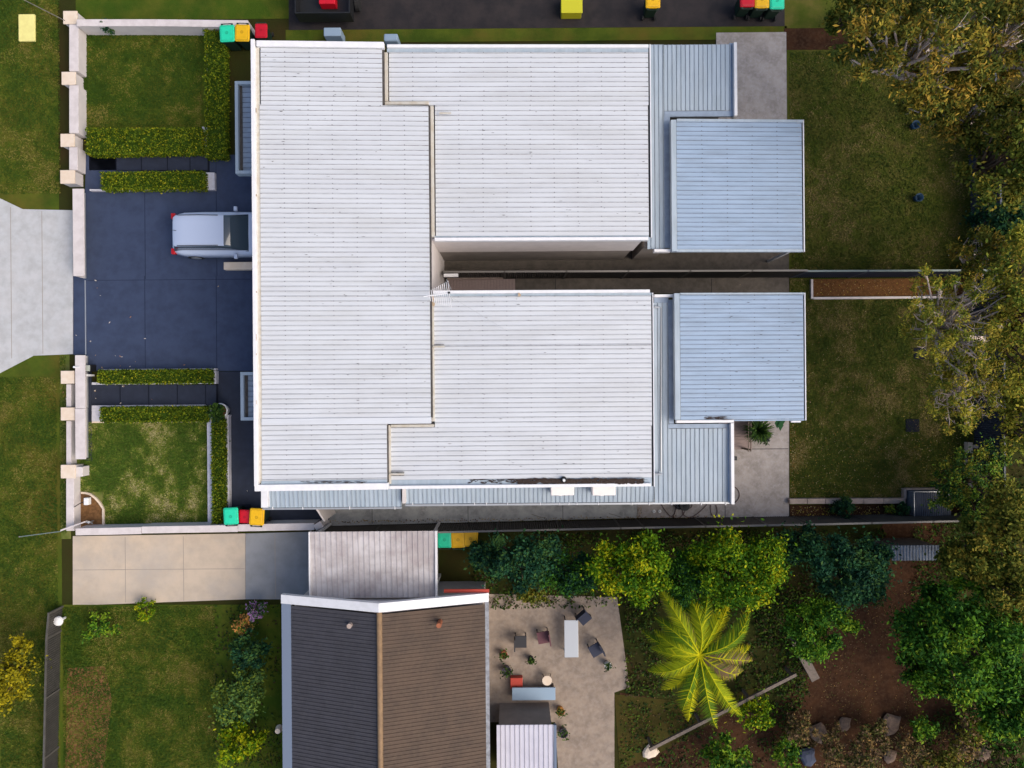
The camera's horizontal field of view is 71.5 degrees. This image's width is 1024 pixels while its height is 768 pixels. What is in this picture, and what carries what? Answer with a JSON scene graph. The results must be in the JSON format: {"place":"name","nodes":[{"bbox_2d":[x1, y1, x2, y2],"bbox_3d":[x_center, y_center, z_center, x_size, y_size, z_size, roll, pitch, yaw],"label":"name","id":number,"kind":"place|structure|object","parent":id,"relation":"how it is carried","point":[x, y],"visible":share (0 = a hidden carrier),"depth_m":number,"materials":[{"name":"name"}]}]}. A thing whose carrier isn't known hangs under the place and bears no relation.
{"place":"outdoors","nodes":[
{"label":"outdoors","id":0,"kind":"place"},
{"bbox_2d":[0,0,66,767],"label":"grass verge","id":1,"kind":"object","parent":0,"point":[44,366],"depth_m":29.29,"materials":[{"name":"green plant"}]},
{"bbox_2d":[0,629,51,716],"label":"yellow shrub","id":2,"kind":"object","parent":1,"relation":"on","point":[15,678],"visible":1,"depth_m":26.98,"materials":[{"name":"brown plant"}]},
{"bbox_2d":[43,606,63,767],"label":"fence","id":3,"kind":"object","parent":1,"relation":"on","point":[51,698],"visible":0.98,"depth_m":28.79,"materials":[{"name":"grey metal"}]},
{"bbox_2d":[0,199,72,372],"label":"road crossover","id":4,"kind":"object","parent":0,"point":[38,237],"visible":0.87,"depth_m":29.27,"materials":[{"name":"concrete"}]},
{"bbox_2d":[65,666,111,767],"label":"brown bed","id":5,"kind":"object","parent":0,"point":[89,720],"visible":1,"depth_m":29.28,"materials":[{"name":"soil"}]},
{"bbox_2d":[87,372,91,460],"bbox_3d":[-17.422,1.343,29.313,0.222,0.100,3.684,0,90,0],"label":"paved strip","id":6,"kind":"object","parent":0,"point":[90,399],"depth_m":29.26,"materials":[{"name":"grey concrete"}]},
{"bbox_2d":[75,355,88,407],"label":"sliding gate","id":7,"kind":"structure","parent":6,"relation":"on","point":[81,386],"depth_m":28.58,"materials":[{"name":"silver metal"}]},
{"bbox_2d":[75,408,88,458],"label":"sliding gate","id":8,"kind":"structure","parent":6,"relation":"on","point":[81,433],"depth_m":28.58,"materials":[{"name":"silver metal"}]},
{"bbox_2d":[69,420,207,523],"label":"front lawn","id":9,"kind":"structure","parent":0,"point":[99,495],"depth_m":29.29,"materials":[{"name":"green plant"}]},
{"bbox_2d":[66,477,80,530],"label":"front wall","id":10,"kind":"structure","parent":9,"relation":"on","point":[73,499],"depth_m":28.80,"materials":[{"name":"white paint"}]},
{"bbox_2d":[83,35,204,129],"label":"lawn","id":11,"kind":"structure","parent":0,"point":[201,48],"depth_m":29.29,"materials":[{"name":"green plant"}]},
{"bbox_2d":[73,533,245,604],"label":"driveway","id":12,"kind":"structure","parent":0,"point":[212,562],"depth_m":29.27,"materials":[{"name":"beige concrete"}]},
{"bbox_2d":[60,605,282,767],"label":"lawn","id":13,"kind":"structure","parent":0,"point":[271,700],"depth_m":29.29,"materials":[{"name":"green plant"}]},
{"bbox_2d":[203,666,274,736],"bbox_3d":[-10.672,12.184,28.163,2.803,2.440,2.094,-22,90,0],"label":"shrub","id":14,"kind":"object","parent":13,"relation":"on","point":[246,704],"visible":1,"depth_m":27.55,"materials":[{"name":"green plant"}]},
{"bbox_2d":[213,720,269,767],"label":"shrub","id":15,"kind":"object","parent":13,"relation":"on","point":[251,743],"visible":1,"depth_m":27.90,"materials":[{"name":"green plant"}]},
{"bbox_2d":[227,616,272,669],"bbox_3d":[-10.251,10.265,28.224,1.651,2.314,2.111,0,90,0],"label":"shrub","id":16,"kind":"object","parent":13,"relation":"on","point":[253,650],"visible":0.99,"depth_m":27.61,"materials":[{"name":"green plant"}]},
{"bbox_2d":[76,0,288,19],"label":"top lawn","id":17,"kind":"structure","parent":0,"point":[185,9],"depth_m":29.29,"materials":[{"name":"green plant"}]},
{"bbox_2d":[217,372,328,523],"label":"side driveway","id":18,"kind":"structure","parent":0,"point":[242,460],"depth_m":29.27,"materials":[{"name":"blue concrete"}]},
{"bbox_2d":[238,519,319,530],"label":"garden wall","id":19,"kind":"structure","parent":18,"relation":"on","point":[277,525],"depth_m":28.38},
{"bbox_2d":[245,532,308,598],"bbox_3d":[-8.930,7.475,29.320,4.118,0.100,2.819,0,90,0],"label":"driveway apron","id":20,"kind":"object","parent":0,"point":[284,556],"visible":0.57,"depth_m":29.27,"materials":[{"name":"grey concrete"}]},
{"bbox_2d":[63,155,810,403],"bbox_3d":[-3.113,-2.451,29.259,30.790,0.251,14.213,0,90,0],"label":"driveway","id":21,"kind":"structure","parent":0,"point":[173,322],"depth_m":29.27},
{"bbox_2d":[73,189,85,277],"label":"sliding gate","id":22,"kind":"structure","parent":21,"relation":"on","point":[79,232],"depth_m":28.58,"materials":[{"name":"silver metal"}]},
{"bbox_2d":[90,155,209,171],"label":"stepped path","id":23,"kind":"structure","parent":21,"relation":"on","point":[179,163],"depth_m":29.16,"materials":[{"name":"grey concrete"}]},
{"bbox_2d":[99,170,207,193],"bbox_3d":[-14.547,-8.241,28.914,4.351,0.735,0.905,0,90,0],"label":"hedge","id":24,"kind":"object","parent":21,"relation":"on","point":[148,181],"visible":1,"depth_m":28.80,"materials":[{"name":"green plant"}]},
{"bbox_2d":[171,206,251,258],"bbox_3d":[-11.538,-6.026,28.487,4.240,1.586,2.080,0,90,0],"label":"parked car","id":25,"kind":"object","parent":21,"relation":"on","point":[199,235],"visible":0.84,"depth_m":27.99,"materials":[{"name":"silver metal"}]},
{"bbox_2d":[328,503,636,525],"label":"side path","id":26,"kind":"structure","parent":0,"point":[432,514],"depth_m":29.27,"materials":[{"name":"grey concrete"}]},
{"bbox_2d":[286,26,786,41],"bbox_3d":[1.000,-14.405,29.338,20.658,0.100,0.533,0,90,0],"label":"top grass strip","id":27,"kind":"object","parent":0,"point":[547,34],"visible":0.86,"depth_m":29.29,"materials":[{"name":"green plant"}]},
{"bbox_2d":[289,0,784,29],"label":"asphalt yard","id":28,"kind":"structure","parent":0,"point":[429,14],"depth_m":29.28,"materials":[{"name":"black asphalt"}]},
{"bbox_2d":[294,0,360,21],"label":"box trailer","id":29,"kind":"object","parent":28,"relation":"on","point":[309,11],"visible":0.99,"depth_m":28.67,"materials":[{"name":"black metal"}]},
{"bbox_2d":[58,0,1023,767],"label":"ground","id":30,"kind":"structure","parent":0,"point":[450,564],"depth_m":29.31,"materials":[{"name":"green soil"}]},
{"bbox_2d":[69,85,86,137],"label":"front wall","id":31,"kind":"structure","parent":30,"relation":"on","point":[77,111],"depth_m":28.70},
{"bbox_2d":[69,24,86,76],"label":"front wall","id":32,"kind":"structure","parent":30,"relation":"on","point":[77,50],"depth_m":28.70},
{"bbox_2d":[76,523,150,534],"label":"garden wall","id":33,"kind":"structure","parent":30,"relation":"on","point":[109,529],"depth_m":28.42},
{"bbox_2d":[62,34,215,767],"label":"neighbour grass","id":34,"kind":"structure","parent":30,"relation":"on","point":[75,615],"depth_m":29.26,"materials":[{"name":"green plant"}]},
{"bbox_2d":[84,126,205,158],"bbox_3d":[-14.890,-9.828,28.918,4.836,0.727,1.249,0,90,0],"label":"hedge","id":35,"kind":"object","parent":30,"relation":"on","point":[126,142],"visible":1,"depth_m":28.80,"materials":[{"name":"green plant"}]},
{"bbox_2d":[92,385,217,404],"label":"stepped path","id":36,"kind":"structure","parent":30,"relation":"on","point":[156,394],"depth_m":29.16,"materials":[{"name":"grey concrete"}]},
{"bbox_2d":[99,405,210,423],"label":"hedge","id":37,"kind":"object","parent":30,"relation":"on","point":[155,414],"visible":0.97,"depth_m":28.82,"materials":[{"name":"green plant"}]},
{"bbox_2d":[97,368,215,384],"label":"hedge","id":38,"kind":"object","parent":30,"relation":"on","point":[152,376],"visible":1,"depth_m":28.76,"materials":[{"name":"green plant"}]},
{"bbox_2d":[77,19,254,35],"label":"garden wall","id":39,"kind":"structure","parent":30,"relation":"on","point":[148,27],"depth_m":28.50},
{"bbox_2d":[142,522,239,532],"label":"garden wall","id":40,"kind":"structure","parent":30,"relation":"on","point":[185,527],"depth_m":28.40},
{"bbox_2d":[202,28,230,161],"bbox_3d":[-12.025,-11.761,28.881,1.039,0.800,5.366,0,90,0],"label":"hedge","id":41,"kind":"object","parent":30,"relation":"on","point":[216,59],"visible":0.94,"depth_m":28.80,"materials":[{"name":"green plant"}]},
{"bbox_2d":[210,418,229,524],"bbox_3d":[-11.857,3.586,28.885,0.775,0.793,4.481,0,90,0],"label":"hedge","id":42,"kind":"object","parent":30,"relation":"on","point":[219,469],"visible":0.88,"depth_m":28.76,"materials":[{"name":"green plant"}]},
{"bbox_2d":[308,522,440,597],"bbox_3d":[-5.219,6.809,27.987,4.825,2.626,2.541,0,90,0],"label":"carport","id":43,"kind":"object","parent":30,"relation":"on","point":[376,564],"visible":0.89,"depth_m":26.77,"materials":[{"name":"grey metal"}]},
{"bbox_2d":[281,581,489,767],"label":"gable house","id":44,"kind":"structure","parent":30,"relation":"on","point":[385,682],"depth_m":25.79,"materials":[{"name":"metal"}]},
{"bbox_2d":[462,525,567,599],"bbox_3d":[0.127,6.650,26.986,3.904,4.806,2.889,0,90,0],"label":"dark tree","id":45,"kind":"object","parent":30,"relation":"on","point":[526,557],"visible":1,"depth_m":25.47,"materials":[{"name":"green plant"}]},
{"bbox_2d":[235,39,805,509],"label":"duplex house","id":46,"kind":"structure","parent":30,"relation":"on","point":[389,181],"depth_m":24.41,"materials":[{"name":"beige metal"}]},
{"bbox_2d":[314,516,806,532],"bbox_3d":[1.871,5.654,28.433,19.373,1.734,0.085,-1,90,0],"label":"metal fence","id":47,"kind":"object","parent":30,"relation":"on","point":[636,523],"visible":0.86,"depth_m":28.39,"materials":[{"name":"grey metal"}]},
{"bbox_2d":[537,545,603,602],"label":"dark tree","id":48,"kind":"object","parent":30,"relation":"on","point":[567,580],"visible":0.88,"depth_m":26.19,"materials":[{"name":"green plant"}]},
{"bbox_2d":[213,3,1023,767],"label":"ground cover","id":49,"kind":"object","parent":30,"relation":"on","point":[771,627],"visible":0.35,"depth_m":29.21,"materials":[{"name":"green plant"}]},
{"bbox_2d":[578,528,688,613],"bbox_3d":[4.209,6.622,26.818,3.773,5.158,3.114,0,90,0],"label":"lime tree","id":50,"kind":"object","parent":30,"relation":"on","point":[634,563],"visible":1,"depth_m":25.01,"materials":[{"name":"green plant"}]},
{"bbox_2d":[659,542,719,619],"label":"dark tree","id":51,"kind":"object","parent":30,"relation":"on","point":[681,595],"visible":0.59,"depth_m":25.78,"materials":[{"name":"green plant"}]},
{"bbox_2d":[641,589,752,728],"bbox_3d":[6.864,9.925,27.179,4.125,4.586,5.176,0,90,0],"label":"palm tree","id":52,"kind":"object","parent":30,"relation":"on","point":[684,645],"visible":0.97,"depth_m":25.21,"materials":[{"name":"green plant"}]},
{"bbox_2d":[675,514,803,628],"bbox_3d":[8.190,6.699,26.632,4.296,5.584,4.061,0,90,0],"label":"lime tree","id":53,"kind":"object","parent":30,"relation":"on","point":[731,561],"visible":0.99,"depth_m":24.75,"materials":[{"name":"green plant"}]},
{"bbox_2d":[725,688,777,733],"bbox_3d":[9.697,13.236,28.445,2.133,1.864,1.918,-45,90,0],"label":"shrub","id":54,"kind":"object","parent":30,"relation":"on","point":[756,722],"visible":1,"depth_m":28.23,"materials":[{"name":"green plant"}]},
{"bbox_2d":[770,518,831,566],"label":"dark tree","id":55,"kind":"object","parent":30,"relation":"on","point":[810,536],"visible":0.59,"depth_m":26.01,"materials":[{"name":"green plant"}]},
{"bbox_2d":[775,593,864,667],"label":"green tree","id":56,"kind":"object","parent":30,"relation":"on","point":[818,616],"visible":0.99,"depth_m":26.02,"materials":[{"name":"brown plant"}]},
{"bbox_2d":[789,520,910,614],"bbox_3d":[11.933,6.617,26.845,4.492,5.181,3.562,0,90,0],"label":"dark tree","id":57,"kind":"object","parent":30,"relation":"on","point":[859,576],"visible":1,"depth_m":25.07,"materials":[{"name":"green plant"}]},
{"bbox_2d":[818,0,886,45],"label":"green tree","id":58,"kind":"object","parent":30,"relation":"on","point":[831,19],"visible":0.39,"depth_m":24.12,"materials":[{"name":"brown plant"}]},
{"bbox_2d":[790,269,986,277],"bbox_3d":[15.299,-4.417,28.483,7.713,1.634,0.070,0,90,0],"label":"metal fence","id":59,"kind":"object","parent":30,"relation":"on","point":[858,273],"visible":0.76,"depth_m":28.31,"materials":[{"name":"grey metal"}]},
{"bbox_2d":[838,0,949,80],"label":"gum tree","id":60,"kind":"object","parent":30,"relation":"on","point":[897,6],"visible":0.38,"depth_m":22.93,"materials":[{"name":"green plant"}]},
{"bbox_2d":[869,549,1023,723],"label":"dense tree","id":61,"kind":"object","parent":30,"relation":"on","point":[955,632],"visible":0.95,"depth_m":24.09,"materials":[{"name":"green plant"}]},
{"bbox_2d":[897,255,1021,410],"bbox_3d":[15.993,-2.371,25.978,5.860,6.970,5.047,-28,90,0],"label":"gum tree","id":62,"kind":"object","parent":30,"relation":"on","point":[945,324],"visible":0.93,"depth_m":23.72,"materials":[{"name":"green plant"}]},
{"bbox_2d":[916,339,1014,435],"bbox_3d":[16.897,0.524,26.511,5.557,5.838,3.355,15,90,0],"label":"gum tree","id":63,"kind":"object","parent":30,"relation":"on","point":[969,415],"visible":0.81,"depth_m":24.47,"materials":[{"name":"green plant"}]},
{"bbox_2d":[924,531,1010,588],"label":"olive tree","id":64,"kind":"object","parent":30,"relation":"on","point":[952,558],"visible":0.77,"depth_m":24.77,"materials":[{"name":"green plant"}]},
{"bbox_2d":[939,85,1023,215],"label":"olive tree","id":65,"kind":"object","parent":30,"relation":"on","point":[989,166],"visible":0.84,"depth_m":22.97,"materials":[{"name":"green plant"}]},
{"bbox_2d":[953,0,1023,109],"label":"gum tree","id":66,"kind":"object","parent":30,"relation":"on","point":[1012,54],"visible":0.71,"depth_m":21.52,"materials":[{"name":"green plant"}]},
{"bbox_2d":[954,466,1023,596],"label":"green tree","id":67,"kind":"object","parent":30,"relation":"on","point":[998,522],"visible":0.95,"depth_m":24.46,"materials":[{"name":"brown plant"}]},
{"bbox_2d":[955,648,1023,756],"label":"dense tree","id":68,"kind":"object","parent":30,"relation":"on","point":[1003,725],"visible":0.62,"depth_m":24.83,"materials":[{"name":"green plant"}]},
{"bbox_2d":[958,549,1023,625],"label":"olive tree","id":69,"kind":"object","parent":30,"relation":"on","point":[997,595],"visible":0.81,"depth_m":23.80,"materials":[{"name":"green plant"}]},
{"bbox_2d":[959,193,1023,275],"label":"dark tree","id":70,"kind":"object","parent":30,"relation":"on","point":[1002,219],"visible":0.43,"depth_m":24.79,"materials":[{"name":"green plant"}]},
{"bbox_2d":[965,210,1023,409],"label":"olive tree","id":71,"kind":"object","parent":30,"relation":"on","point":[1015,248],"visible":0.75,"depth_m":23.34,"materials":[{"name":"green plant"}]},
{"bbox_2d":[993,373,1023,462],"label":"olive tree","id":72,"kind":"object","parent":30,"relation":"on","point":[1011,425],"visible":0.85,"depth_m":24.61,"materials":[{"name":"green plant"}]},
{"bbox_2d":[489,594,628,767],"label":"neighbour patio","id":73,"kind":"structure","parent":0,"point":[586,686],"depth_m":29.27,"materials":[{"name":"beige concrete"}]},
{"bbox_2d":[497,703,556,767],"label":"garden shed","id":74,"kind":"structure","parent":73,"relation":"on","point":[526,735],"depth_m":27.22,"materials":[{"name":"grey metal"}]},
{"bbox_2d":[444,251,788,292],"bbox_3d":[4.040,-4.606,29.320,14.740,0.100,1.776,0,90,0],"label":"side passage","id":75,"kind":"object","parent":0,"point":[711,261],"visible":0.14,"depth_m":29.27,"materials":[{"name":"grey concrete"}]},
{"bbox_2d":[447,277,514,289],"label":"side deck","id":76,"kind":"structure","parent":75,"relation":"on","point":[476,283],"depth_m":29.14,"materials":[{"name":"brown wood"}]},
{"bbox_2d":[442,269,807,278],"bbox_3d":[4.371,-4.372,28.408,14.191,1.784,0.070,0,90,0],"label":"metal fence","id":77,"kind":"object","parent":75,"relation":"on","point":[571,274],"visible":0.97,"depth_m":28.20,"materials":[{"name":"grey metal"}]},
{"bbox_2d":[614,683,770,767],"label":"olive ground","id":78,"kind":"structure","parent":0,"point":[655,722],"depth_m":29.29,"materials":[{"name":"green plant"}]},
{"bbox_2d":[637,421,788,517],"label":"patio slab","id":79,"kind":"structure","parent":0,"point":[757,468],"depth_m":29.27,"materials":[{"name":"concrete"}]},
{"bbox_2d":[716,32,786,119],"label":"patio","id":80,"kind":"structure","parent":0,"point":[761,76],"depth_m":29.27,"materials":[{"name":"concrete"}]},
{"bbox_2d":[784,0,839,27],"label":"dark grass","id":81,"kind":"structure","parent":0,"point":[805,13],"depth_m":29.29,"materials":[{"name":"green plant"}]},
{"bbox_2d":[620,523,1004,767],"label":"brown soil","id":82,"kind":"structure","parent":0,"point":[877,663],"depth_m":29.29,"materials":[{"name":"brown soil"}]},
{"bbox_2d":[647,666,796,750],"bbox_3d":[8.433,13.128,28.850,6.608,0.900,0.134,-27,90,0],"label":"timber fence","id":83,"kind":"object","parent":82,"relation":"on","point":[721,712],"visible":1,"depth_m":28.40,"materials":[{"name":"grey wood"}]},
{"bbox_2d":[698,727,753,767],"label":"shrub","id":84,"kind":"object","parent":82,"relation":"on","point":[726,755],"visible":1,"depth_m":27.82,"materials":[{"name":"green plant"}]},
{"bbox_2d":[770,735,807,767],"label":"shrub","id":85,"kind":"object","parent":82,"relation":"on","point":[792,753],"visible":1,"depth_m":28.40,"materials":[{"name":"green plant"}]},
{"bbox_2d":[781,705,824,747],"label":"shrub","id":86,"kind":"object","parent":82,"relation":"on","point":[802,735],"visible":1,"depth_m":28.31,"materials":[{"name":"brown plant"}]},
{"bbox_2d":[809,721,847,767],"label":"shrub","id":87,"kind":"object","parent":82,"relation":"on","point":[835,753],"visible":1,"depth_m":28.30,"materials":[{"name":"brown plant"}]},
{"bbox_2d":[842,719,885,767],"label":"shrub","id":88,"kind":"object","parent":82,"relation":"on","point":[865,761],"visible":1,"depth_m":28.05,"materials":[{"name":"brown plant"}]},
{"bbox_2d":[874,538,938,560],"bbox_3d":[15.725,6.586,28.487,1.828,1.626,0.588,0,90,0],"label":"lean to shed","id":89,"kind":"object","parent":82,"relation":"on","point":[912,549],"visible":0.88,"depth_m":27.70,"materials":[{"name":"grey metal"}]},
{"bbox_2d":[889,721,932,767],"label":"shrub","id":90,"kind":"object","parent":82,"relation":"on","point":[914,751],"visible":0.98,"depth_m":28.25,"materials":[{"name":"brown plant"}]},
{"bbox_2d":[887,648,960,706],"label":"green tree","id":91,"kind":"object","parent":82,"relation":"on","point":[920,675],"visible":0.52,"depth_m":25.78,"materials":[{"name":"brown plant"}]},
{"bbox_2d":[945,711,986,766],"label":"shrub","id":92,"kind":"object","parent":82,"relation":"on","point":[960,749],"visible":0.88,"depth_m":27.88,"materials":[{"name":"brown plant"}]},
{"bbox_2d":[981,737,1023,767],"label":"shrub","id":93,"kind":"object","parent":82,"relation":"on","point":[1000,758],"visible":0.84,"depth_m":27.94,"materials":[{"name":"green plant"}]},
{"bbox_2d":[784,28,865,49],"bbox_3d":[13.491,-14.224,29.330,4.552,0.100,0.888,0,90,0],"label":"garden bed","id":94,"kind":"object","parent":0,"point":[806,39],"visible":0.43,"depth_m":29.28,"materials":[{"name":"red soil"}]},
{"bbox_2d":[787,49,971,269],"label":"back lawn","id":95,"kind":"structure","parent":0,"point":[843,117],"depth_m":29.29,"materials":[{"name":"green plant"}]},
{"bbox_2d":[824,0,1020,120],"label":"gum tree","id":96,"kind":"object","parent":95,"relation":"on","point":[914,73],"visible":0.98,"depth_m":21.60,"materials":[{"name":"green plant"}]},
{"bbox_2d":[890,59,976,145],"bbox_3d":[15.367,-9.764,25.872,5.224,7.141,2.591,-17,90,0],"label":"gum tree","id":97,"kind":"object","parent":95,"relation":"on","point":[928,117],"visible":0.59,"depth_m":23.34,"materials":[{"name":"green plant"}]},
{"bbox_2d":[932,78,1023,160],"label":"gum tree","id":98,"kind":"object","parent":95,"relation":"on","point":[987,102],"visible":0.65,"depth_m":22.99,"materials":[{"name":"green plant"}]},
{"bbox_2d":[945,220,1017,282],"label":"olive tree","id":99,"kind":"object","parent":95,"relation":"on","point":[969,254],"visible":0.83,"depth_m":24.50,"materials":[{"name":"green plant"}]},
{"bbox_2d":[789,278,974,515],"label":"back lawn","id":100,"kind":"structure","parent":0,"point":[972,437],"depth_m":29.29,"materials":[{"name":"green plant"}]},
{"bbox_2d":[788,487,937,503],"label":"retaining wall","id":101,"kind":"structure","parent":100,"relation":"on","point":[854,501],"depth_m":29.05,"materials":[{"name":"grey concrete"}]},
{"bbox_2d":[789,504,969,515],"bbox_3d":[15.142,5.188,29.280,7.404,0.100,0.466,0,90,0],"label":"bed","id":102,"kind":"object","parent":100,"relation":"on","point":[880,508],"visible":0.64,"depth_m":29.23,"materials":[{"name":"red soil"}]},
{"bbox_2d":[792,512,984,524],"bbox_3d":[15.377,5.367,28.433,7.693,1.734,0.071,-1,90,0],"label":"metal fence","id":103,"kind":"object","parent":100,"relation":"on","point":[864,519],"visible":0.69,"depth_m":28.20,"materials":[{"name":"grey metal"}]},
{"bbox_2d":[813,278,964,296],"bbox_3d":[15.502,-3.981,29.290,6.254,0.100,0.710,0,90,0],"label":"mulch bed","id":104,"kind":"object","parent":100,"relation":"on","point":[895,288],"visible":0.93,"depth_m":29.24,"materials":[{"name":"brown soil"}]},
{"bbox_2d":[906,490,950,515],"bbox_3d":[16.955,4.853,28.965,1.508,0.670,1.051,0,90,0],"label":"corrugated box","id":105,"kind":"object","parent":100,"relation":"on","point":[915,499],"visible":0.52,"depth_m":28.68,"materials":[{"name":"grey metal"}]},
{"bbox_2d":[930,432,1016,532],"bbox_3d":[17.501,3.859,27.719,2.825,3.337,4.062,0,90,0],"label":"mixed shrub","id":106,"kind":"object","parent":100,"relation":"on","point":[962,497],"visible":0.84,"depth_m":26.85,"materials":[{"name":"green plant"}]},
{"bbox_2d":[973,274,1005,514],"bbox_3d":[19.044,0.405,28.383,0.070,1.834,9.746,0,90,0],"label":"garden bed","id":107,"kind":"object","parent":100,"relation":"on","point":[986,426],"visible":0.19,"depth_m":28.45,"materials":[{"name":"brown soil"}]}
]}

